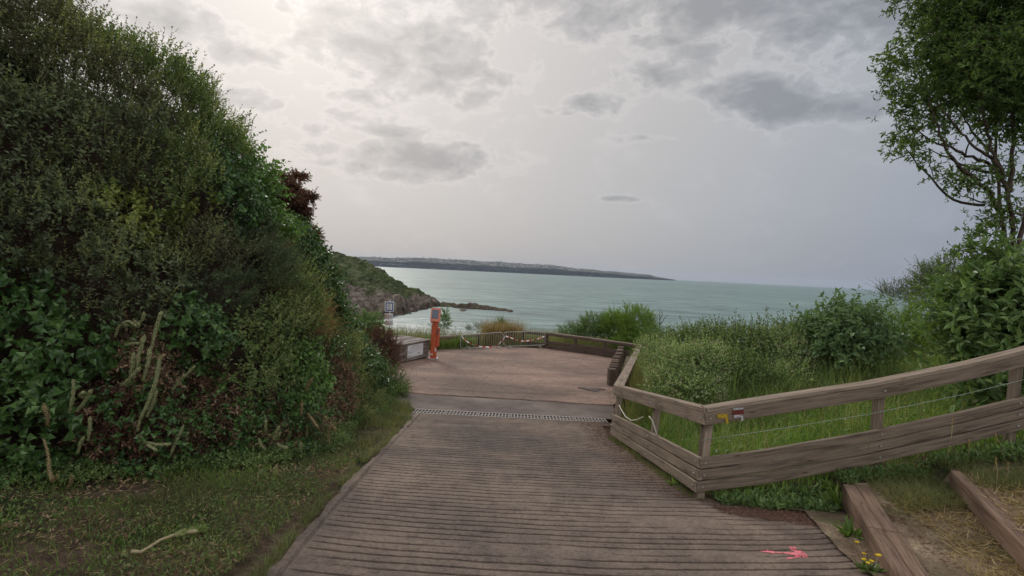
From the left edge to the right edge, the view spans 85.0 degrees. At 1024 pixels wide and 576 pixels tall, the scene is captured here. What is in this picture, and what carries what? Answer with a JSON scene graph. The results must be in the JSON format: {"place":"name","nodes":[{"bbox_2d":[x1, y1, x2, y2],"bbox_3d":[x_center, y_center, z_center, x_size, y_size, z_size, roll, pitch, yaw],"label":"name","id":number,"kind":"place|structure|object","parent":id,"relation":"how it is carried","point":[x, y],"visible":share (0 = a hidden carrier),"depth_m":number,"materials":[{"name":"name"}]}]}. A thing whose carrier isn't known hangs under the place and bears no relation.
{"place":"outdoors","nodes":[
{"label":"outdoors","id":0,"kind":"place"},
{"bbox_2d":[0,50,341,466],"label":"earth bank","id":1,"kind":"structure","parent":0,"point":[70,237],"depth_m":6.84,"materials":[{"name":"green plant"}]},
{"bbox_2d":[0,258,18,347],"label":"ivy","id":2,"kind":"object","parent":1,"relation":"on","point":[4,280],"visible":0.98,"depth_m":5.44,"materials":[{"name":"green plant"}]},
{"bbox_2d":[0,16,72,113],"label":"shrub","id":3,"kind":"object","parent":1,"relation":"on","point":[5,52],"visible":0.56,"depth_m":6.55,"materials":[{"name":"green plant"}]},
{"bbox_2d":[0,0,94,86],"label":"shrub","id":4,"kind":"object","parent":1,"relation":"on","point":[43,8],"visible":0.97,"depth_m":6.30,"materials":[{"name":"green plant"}]},
{"bbox_2d":[0,134,117,285],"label":"shrub","id":5,"kind":"object","parent":1,"relation":"on","point":[54,187],"visible":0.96,"depth_m":5.83,"materials":[{"name":"green plant"}]},
{"bbox_2d":[0,52,123,203],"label":"shrub","id":6,"kind":"object","parent":1,"relation":"on","point":[16,98],"visible":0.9,"depth_m":6.09,"materials":[{"name":"green plant"}]},
{"bbox_2d":[0,267,134,402],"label":"ivy","id":7,"kind":"object","parent":1,"relation":"on","point":[31,363],"visible":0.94,"depth_m":5.76,"materials":[{"name":"green plant"}]},
{"bbox_2d":[0,0,194,99],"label":"shrub","id":8,"kind":"object","parent":1,"relation":"on","point":[153,58],"visible":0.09,"depth_m":8.05,"materials":[{"name":"green plant"}]},
{"bbox_2d":[40,200,167,329],"bbox_3d":[-4.599,-0.228,6.098,1.244,1.506,1.420,2,2,-23],"label":"shrub","id":9,"kind":"object","parent":1,"relation":"on","point":[122,238],"visible":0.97,"depth_m":6.04,"materials":[{"name":"green plant"}]},
{"bbox_2d":[25,43,184,196],"bbox_3d":[-4.867,-1.866,6.825,1.713,1.800,1.314,3,2,0],"label":"shrub","id":10,"kind":"object","parent":1,"relation":"on","point":[117,114],"visible":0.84,"depth_m":6.65,"materials":[{"name":"green plant"}]},
{"bbox_2d":[18,0,198,155],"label":"shrub","id":11,"kind":"object","parent":1,"relation":"on","point":[76,39],"visible":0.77,"depth_m":6.99,"materials":[{"name":"green plant"}]},
{"bbox_2d":[81,177,165,252],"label":"shrub","id":12,"kind":"object","parent":1,"relation":"on","point":[107,194],"visible":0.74,"depth_m":6.57,"materials":[{"name":"green plant"}]},
{"bbox_2d":[81,305,197,420],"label":"dead bush","id":13,"kind":"object","parent":1,"relation":"on","point":[124,364],"visible":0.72,"depth_m":6.47,"materials":[{"name":"green plant"}]},
{"bbox_2d":[120,311,162,431],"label":"spike plant","id":14,"kind":"object","parent":1,"relation":"on","point":[152,396],"visible":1,"depth_m":5.91,"materials":[{"name":"green plant"}]},
{"bbox_2d":[109,223,207,323],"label":"shrub","id":15,"kind":"object","parent":1,"relation":"on","point":[153,256],"visible":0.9,"depth_m":6.44,"materials":[{"name":"green plant"}]},
{"bbox_2d":[100,31,232,145],"bbox_3d":[-6.011,-3.222,9.407,4.163,2.040,1.091,4,2,34],"label":"shrub","id":16,"kind":"object","parent":1,"relation":"on","point":[199,93],"visible":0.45,"depth_m":8.61,"materials":[{"name":"green plant"}]},
{"bbox_2d":[116,110,229,217],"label":"shrub","id":17,"kind":"object","parent":1,"relation":"on","point":[180,148],"visible":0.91,"depth_m":7.15,"materials":[{"name":"green plant"}]},
{"bbox_2d":[101,51,260,171],"bbox_3d":[-6.556,-3.054,10.252,6.180,2.220,1.578,4,2,27],"label":"shrub","id":18,"kind":"object","parent":1,"relation":"on","point":[233,131],"visible":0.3,"depth_m":9.26,"materials":[{"name":"green plant"}]},
{"bbox_2d":[153,288,253,386],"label":"ivy","id":19,"kind":"object","parent":1,"relation":"on","point":[195,310],"visible":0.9,"depth_m":6.75,"materials":[{"name":"green plant"}]},
{"bbox_2d":[137,183,292,275],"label":"shrub","id":20,"kind":"object","parent":1,"relation":"on","point":[215,240],"visible":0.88,"depth_m":7.20,"materials":[{"name":"green plant"}]},
{"bbox_2d":[149,185,225,240],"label":"vine","id":21,"kind":"object","parent":20,"relation":"on","point":[186,211],"visible":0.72,"depth_m":7.26,"materials":[{"name":"green plant"}]},
{"bbox_2d":[169,254,273,322],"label":"conifer shrub","id":22,"kind":"object","parent":1,"relation":"on","point":[248,298],"visible":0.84,"depth_m":7.34,"materials":[{"name":"green plant"}]},
{"bbox_2d":[179,132,281,250],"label":"shrub","id":23,"kind":"object","parent":1,"relation":"on","point":[248,209],"visible":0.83,"depth_m":8.13,"materials":[{"name":"green plant"}]},
{"bbox_2d":[161,103,310,252],"bbox_3d":[-6.980,-2.227,11.447,7.441,3.036,2.662,3,2,21],"label":"shrub","id":24,"kind":"object","parent":1,"relation":"on","point":[271,189],"visible":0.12,"depth_m":9.96,"materials":[{"name":"green plant"}]},
{"bbox_2d":[204,259,312,403],"bbox_3d":[-3.357,0.562,7.561,1.246,1.920,1.769,3,2,0],"label":"shrub","id":25,"kind":"object","parent":1,"relation":"on","point":[269,380],"visible":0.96,"depth_m":7.41,"materials":[{"name":"green plant"}]},
{"bbox_2d":[234,204,314,305],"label":"conifer shrub","id":26,"kind":"object","parent":1,"relation":"on","point":[283,256],"visible":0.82,"depth_m":8.18,"materials":[{"name":"green plant"}]},
{"bbox_2d":[249,230,338,347],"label":"shrub","id":27,"kind":"object","parent":1,"relation":"on","point":[307,291],"visible":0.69,"depth_m":8.71,"materials":[{"name":"green plant"}]},
{"bbox_2d":[267,167,325,243],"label":"withered bush","id":28,"kind":"object","parent":1,"relation":"on","point":[299,205],"visible":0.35,"depth_m":13.00,"materials":[{"name":"red plant"}]},
{"bbox_2d":[207,172,394,393],"bbox_3d":[-7.818,-0.401,16.518,9.771,6.148,11.116,3,2,0],"label":"ivy","id":29,"kind":"object","parent":1,"relation":"on","point":[321,261],"visible":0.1,"depth_m":12.37,"materials":[{"name":"green plant"}]},
{"bbox_2d":[257,232,350,351],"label":"dry grass tuft","id":30,"kind":"object","parent":1,"relation":"on","point":[316,331],"visible":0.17,"depth_m":10.13,"materials":[{"name":"green plant"}]},
{"bbox_2d":[268,325,340,424],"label":"ivy","id":31,"kind":"object","parent":1,"relation":"on","point":[306,357],"visible":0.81,"depth_m":8.49,"materials":[{"name":"green plant"}]},
{"bbox_2d":[309,310,371,383],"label":"shrub","id":32,"kind":"object","parent":1,"relation":"on","point":[353,351],"visible":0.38,"depth_m":10.95,"materials":[{"name":"green plant"}]},
{"bbox_2d":[353,308,387,350],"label":"shrub","id":33,"kind":"object","parent":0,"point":[365,319],"visible":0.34,"depth_m":18.49,"materials":[{"name":"green plant"}]},
{"bbox_2d":[326,249,439,321],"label":"headland","id":34,"kind":"structure","parent":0,"point":[372,287],"depth_m":151.85,"materials":[{"name":"green plant"}]},
{"bbox_2d":[387,347,615,404],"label":"terrace","id":35,"kind":"structure","parent":0,"point":[484,371],"depth_m":19.29,"materials":[{"name":"wood"}]},
{"bbox_2d":[362,322,410,374],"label":"withered shrub","id":36,"kind":"object","parent":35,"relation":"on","point":[377,333],"visible":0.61,"depth_m":17.27,"materials":[{"name":"brown plant"}]},
{"bbox_2d":[375,335,430,362],"bbox_3d":[-4.385,2.387,21.867,1.480,0.788,2.232,3,2,22],"label":"storage chest","id":37,"kind":"object","parent":35,"relation":"on","point":[417,348],"visible":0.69,"depth_m":21.75,"materials":[{"name":"wood"}]},
{"bbox_2d":[428,307,440,359],"bbox_3d":[-3.087,1.835,22.337,0.400,2.110,0.373,3,2,0],"label":"beach terminal","id":38,"kind":"object","parent":35,"relation":"on","point":[435,321],"visible":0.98,"depth_m":22.24,"materials":[{"name":"orange paint"}]},
{"bbox_2d":[406,391,615,406],"bbox_3d":[-1.742,2.933,15.185,9.197,0.072,0.551,3,2,1],"label":"terrace edge","id":39,"kind":"object","parent":35,"relation":"attached to","point":[569,402],"visible":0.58,"depth_m":15.11,"materials":[{"name":"wood"}]},
{"bbox_2d":[607,346,630,385],"bbox_3d":[4.353,2.955,21.936,0.750,0.816,8.355,3,2,13],"label":"sleeper palisade","id":40,"kind":"object","parent":35,"relation":"on","point":[613,368],"visible":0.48,"depth_m":19.89,"materials":[{"name":"wood"}]},
{"bbox_2d":[472,315,530,344],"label":"cliff grass","id":41,"kind":"structure","parent":0,"point":[511,329],"depth_m":29.70,"materials":[{"name":"beige plant"}]},
{"bbox_2d":[379,320,632,350],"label":"cliff grass","id":42,"kind":"structure","parent":0,"point":[528,337],"depth_m":29.32,"materials":[{"name":"green plant"}]},
{"bbox_2d":[0,330,1023,575],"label":"ground","id":43,"kind":"structure","parent":0,"point":[60,558],"depth_m":4.99,"materials":[{"name":"green plant"}]},
{"bbox_2d":[0,365,94,488],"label":"ivy","id":44,"kind":"object","parent":43,"relation":"on","point":[30,407],"visible":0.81,"depth_m":5.58,"materials":[{"name":"green plant"}]},
{"bbox_2d":[68,379,92,413],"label":"spike plant","id":45,"kind":"object","parent":44,"relation":"on","point":[80,395],"visible":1,"depth_m":5.56,"materials":[{"name":"green plant"}]},
{"bbox_2d":[42,438,73,488],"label":"spike plant","id":46,"kind":"object","parent":43,"relation":"on","point":[50,475],"visible":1,"depth_m":5.41,"materials":[{"name":"green plant"}]},
{"bbox_2d":[49,368,184,475],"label":"dead bush","id":47,"kind":"object","parent":43,"relation":"on","point":[105,406],"visible":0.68,"depth_m":6.08,"materials":[{"name":"green plant"}]},
{"bbox_2d":[81,374,205,480],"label":"dead bush","id":48,"kind":"object","parent":43,"relation":"on","point":[143,449],"visible":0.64,"depth_m":6.21,"materials":[{"name":"red plant"}]},
{"bbox_2d":[0,445,371,575],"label":"verge grass","id":49,"kind":"structure","parent":43,"relation":"on","point":[193,504],"depth_m":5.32,"materials":[{"name":"green plant"}]},
{"bbox_2d":[130,522,208,553],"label":"cut stalk","id":50,"kind":"object","parent":49,"relation":"on","point":[192,530],"visible":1,"depth_m":4.53,"materials":[{"name":"green plant"}]},
{"bbox_2d":[0,382,400,487],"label":"undergrowth","id":51,"kind":"object","parent":43,"relation":"on","point":[258,458],"visible":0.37,"depth_m":6.69,"materials":[{"name":"green plant"}]},
{"bbox_2d":[158,362,261,470],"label":"dead bush","id":52,"kind":"object","parent":43,"relation":"on","point":[217,419],"visible":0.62,"depth_m":6.96,"materials":[{"name":"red plant"}]},
{"bbox_2d":[209,384,321,464],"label":"dead bush","id":53,"kind":"object","parent":43,"relation":"on","point":[262,413],"visible":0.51,"depth_m":7.55,"materials":[{"name":"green plant"}]},
{"bbox_2d":[270,394,357,454],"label":"dead bush","id":54,"kind":"object","parent":43,"relation":"on","point":[313,430],"visible":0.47,"depth_m":8.18,"materials":[{"name":"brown plant"}]},
{"bbox_2d":[295,377,335,443],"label":"spike plant","id":55,"kind":"object","parent":54,"relation":"on","point":[332,427],"visible":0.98,"depth_m":7.86,"materials":[{"name":"green plant"}]},
{"bbox_2d":[240,413,415,575],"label":"verge grass","id":56,"kind":"structure","parent":43,"relation":"on","point":[287,540],"depth_m":5.32,"materials":[{"name":"green plant"}]},
{"bbox_2d":[299,334,370,430],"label":"dead bush","id":57,"kind":"object","parent":43,"relation":"on","point":[342,399],"visible":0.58,"depth_m":9.97,"materials":[{"name":"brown plant"}]},
{"bbox_2d":[266,413,420,575],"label":"kerb","id":58,"kind":"structure","parent":43,"relation":"on","point":[310,531],"depth_m":5.52,"materials":[{"name":"concrete"}]},
{"bbox_2d":[326,358,390,422],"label":"shrub","id":59,"kind":"object","parent":43,"relation":"on","point":[373,401],"visible":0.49,"depth_m":12.12,"materials":[{"name":"green plant"}]},
{"bbox_2d":[333,395,415,450],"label":"verge grass","id":60,"kind":"structure","parent":43,"relation":"on","point":[378,422],"depth_m":10.90,"materials":[{"name":"green plant"}]},
{"bbox_2d":[360,345,412,398],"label":"shrub","id":61,"kind":"object","parent":43,"relation":"on","point":[400,389],"visible":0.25,"depth_m":15.19,"materials":[{"name":"green plant"}]},
{"bbox_2d":[385,300,393,328],"bbox_3d":[-6.112,2.080,27.610,0.448,2.979,0.122,3,2,0],"label":"beach sign","id":62,"kind":"object","parent":43,"relation":"on","point":[389,306],"visible":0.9,"depth_m":27.54,"materials":[{"name":"metal"}]},
{"bbox_2d":[427,305,453,333],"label":"shrub","id":63,"kind":"object","parent":43,"relation":"on","point":[445,320],"visible":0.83,"depth_m":28.51,"materials":[{"name":"green plant"}]},
{"bbox_2d":[395,393,613,418],"bbox_3d":[-0.271,3.006,14.416,5.934,0.063,2.148,3,2,0],"label":"apron","id":64,"kind":"object","parent":43,"relation":"on","point":[439,402],"visible":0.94,"depth_m":14.23,"materials":[{"name":"concrete"}]},
{"bbox_2d":[412,408,608,422],"bbox_3d":[-0.049,3.013,13.085,4.538,0.117,0.600,3,2,1],"label":"drain channel","id":65,"kind":"object","parent":43,"relation":"on","point":[490,414],"visible":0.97,"depth_m":13.12,"materials":[{"name":"grey metal"}]},
{"bbox_2d":[555,309,619,342],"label":"shrub","id":66,"kind":"object","parent":43,"relation":"on","point":[586,328],"visible":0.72,"depth_m":29.20,"materials":[{"name":"green plant"}]},
{"bbox_2d":[545,332,636,357],"bbox_3d":[3.667,2.868,26.785,5.132,0.992,0.223,4,2,41],"label":"wooden fence","id":67,"kind":"object","parent":43,"relation":"on","point":[598,350],"visible":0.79,"depth_m":26.84,"materials":[{"name":"wood"}]},
{"bbox_2d":[610,344,641,430],"bbox_3d":[3.868,2.622,17.975,0.259,1.715,14.665,3,2,15],"label":"wooden fence","id":68,"kind":"object","parent":43,"relation":"on","point":[624,376],"visible":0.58,"depth_m":13.48,"materials":[{"name":"brown wood"}]},
{"bbox_2d":[595,298,666,350],"bbox_3d":[5.899,2.097,27.662,3.036,3.217,4.441,2,2,-16],"label":"tamarisk","id":69,"kind":"object","parent":43,"relation":"on","point":[629,326],"visible":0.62,"depth_m":27.33,"materials":[{"name":"green plant"}]},
{"bbox_2d":[610,385,712,498],"bbox_3d":[2.156,2.215,8.720,0.228,1.756,4.328,3,2,-3],"label":"wooden fence","id":70,"kind":"object","parent":43,"relation":"on","point":[651,446],"visible":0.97,"depth_m":7.95,"materials":[{"name":"wood"}]},
{"bbox_2d":[628,327,739,404],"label":"flowering shrub","id":71,"kind":"object","parent":43,"relation":"on","point":[664,367],"visible":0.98,"depth_m":11.16,"materials":[{"name":"green plant"}]},
{"bbox_2d":[635,310,813,400],"bbox_3d":[5.646,1.460,13.624,4.265,2.104,6.270,3,2,0],"label":"shrub","id":72,"kind":"object","parent":43,"relation":"on","point":[747,361],"visible":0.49,"depth_m":12.63,"materials":[{"name":"green plant"}]},
{"bbox_2d":[688,307,812,351],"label":"seed stalks","id":73,"kind":"object","parent":72,"relation":"on","point":[751,320],"visible":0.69,"depth_m":12.82,"materials":[{"name":"green plant"}]},
{"bbox_2d":[744,314,830,393],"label":"flowering shrub","id":74,"kind":"object","parent":43,"relation":"on","point":[787,350],"visible":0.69,"depth_m":11.97,"materials":[{"name":"green plant"}]},
{"bbox_2d":[779,285,927,385],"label":"elder shrub","id":75,"kind":"object","parent":43,"relation":"on","point":[840,327],"visible":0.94,"depth_m":11.49,"materials":[{"name":"green plant"}]},
{"bbox_2d":[693,346,1023,498],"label":"wooden fence","id":76,"kind":"object","parent":43,"relation":"on","point":[982,422],"visible":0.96,"depth_m":6.75,"materials":[{"name":"wood"}]},
{"bbox_2d":[711,435,1023,511],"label":"grass","id":77,"kind":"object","parent":43,"relation":"on","point":[793,499],"visible":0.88,"depth_m":6.62,"materials":[{"name":"green plant"}]},
{"bbox_2d":[865,266,931,315],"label":"shrub","id":78,"kind":"object","parent":43,"relation":"on","point":[889,292],"visible":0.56,"depth_m":14.95,"materials":[{"name":"green plant"}]},
{"bbox_2d":[869,291,950,370],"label":"fern bush","id":79,"kind":"object","parent":43,"relation":"on","point":[907,318],"visible":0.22,"depth_m":12.13,"materials":[{"name":"green plant"}]},
{"bbox_2d":[898,246,969,311],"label":"shrub","id":80,"kind":"object","parent":43,"relation":"on","point":[923,269],"visible":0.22,"depth_m":13.41,"materials":[{"name":"green plant"}]},
{"bbox_2d":[865,0,1023,274],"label":"tree","id":81,"kind":"object","parent":43,"relation":"on","point":[972,51],"visible":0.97,"depth_m":9.30,"materials":[{"name":"green plant"}]},
{"bbox_2d":[902,226,1023,412],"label":"broadleaf shrub","id":82,"kind":"object","parent":43,"relation":"on","point":[977,311],"visible":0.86,"depth_m":8.54,"materials":[{"name":"green plant"}]},
{"bbox_2d":[3,0,1023,290],"label":"sky","id":83,"kind":"structure","parent":0,"point":[732,141],"materials":[{"name":"grey"}]},
{"bbox_2d":[357,257,674,280],"bbox_3d":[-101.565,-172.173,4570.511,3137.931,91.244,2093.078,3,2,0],"label":"coast","id":84,"kind":"structure","parent":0,"point":[424,263],"depth_m":4091.95},
{"bbox_2d":[281,413,872,575],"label":"ramp","id":85,"kind":"structure","parent":0,"point":[443,495],"depth_m":5.60,"materials":[{"name":"wood"}]},
{"bbox_2d":[607,435,704,500],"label":"grass","id":86,"kind":"structure","parent":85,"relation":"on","point":[625,446],"depth_m":8.15,"materials":[{"name":"green plant"}]},
{"bbox_2d":[578,419,741,505],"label":"leaf litter","id":87,"kind":"object","parent":85,"relation":"on","point":[601,425],"visible":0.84,"depth_m":8.71,"materials":[{"name":"brown plant"}]},
{"bbox_2d":[713,504,887,575],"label":"leaf litter","id":88,"kind":"object","parent":85,"relation":"on","point":[778,517],"visible":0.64,"depth_m":6.10,"materials":[{"name":"brown plant"}]},
{"bbox_2d":[608,342,680,425],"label":"tall grass","id":89,"kind":"structure","parent":0,"point":[639,406],"depth_m":13.05,"materials":[{"name":"green plant"}]},
{"bbox_2d":[362,266,935,342],"bbox_3d":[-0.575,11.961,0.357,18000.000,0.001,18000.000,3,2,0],"label":"sea","id":90,"kind":"structure","parent":0,"point":[540,301],"depth_m":325.13,"materials":[{"name":"liquid"}]},
{"bbox_2d":[646,342,925,438],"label":"tall grass","id":91,"kind":"structure","parent":0,"point":[836,379],"depth_m":10.91,"materials":[{"name":"green plant"}]},
{"bbox_2d":[627,346,1023,494],"bbox_3d":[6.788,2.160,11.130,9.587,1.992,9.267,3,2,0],"label":"field grass","id":92,"kind":"structure","parent":0,"point":[804,428],"depth_m":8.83,"materials":[{"name":"green plant"}]},
{"bbox_2d":[733,466,1023,575],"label":"path","id":93,"kind":"structure","parent":0,"point":[932,564],"depth_m":5.17,"materials":[{"name":"brown soil"}]},
{"bbox_2d":[830,515,864,539],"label":"dandelion","id":94,"kind":"object","parent":93,"relation":"on","point":[848,529],"visible":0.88,"depth_m":5.47,"materials":[{"name":"green plant"}]},
{"bbox_2d":[854,541,887,573],"bbox_3d":[2.958,2.260,4.642,0.254,0.188,0.360,3,2,0],"label":"buttercup","id":95,"kind":"object","parent":93,"relation":"on","point":[865,566],"visible":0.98,"depth_m":4.60,"materials":[{"name":"green plant"}]},
{"bbox_2d":[842,484,929,575],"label":"log step","id":96,"kind":"object","parent":93,"relation":"on","point":[880,532],"visible":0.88,"depth_m":5.14,"materials":[{"name":"brown wood"}]},
{"bbox_2d":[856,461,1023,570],"bbox_3d":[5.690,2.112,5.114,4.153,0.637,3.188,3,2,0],"label":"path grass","id":97,"kind":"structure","parent":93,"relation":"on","point":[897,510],"depth_m":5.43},
{"bbox_2d":[861,448,1023,513],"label":"path grass","id":98,"kind":"structure","parent":93,"relation":"on","point":[934,494],"depth_m":6.09,"materials":[{"name":"green plant"}]},
{"bbox_2d":[873,465,1023,575],"bbox_3d":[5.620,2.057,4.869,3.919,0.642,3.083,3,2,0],"label":"dry litter","id":99,"kind":"object","parent":93,"relation":"on","point":[1017,567],"visible":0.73,"depth_m":5.18,"materials":[{"name":"brown plant"}]},
{"bbox_2d":[880,465,1023,564],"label":"path grass","id":100,"kind":"structure","parent":93,"relation":"on","point":[964,504],"depth_m":5.64,"materials":[{"name":"green plant"}]},
{"bbox_2d":[943,545,1013,575],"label":"path grass","id":101,"kind":"structure","parent":93,"relation":"on","point":[954,557],"depth_m":4.48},
{"bbox_2d":[949,470,1023,569],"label":"log step","id":102,"kind":"object","parent":93,"relation":"on","point":[1000,527],"visible":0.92,"depth_m":5.21,"materials":[{"name":"brown wood"}]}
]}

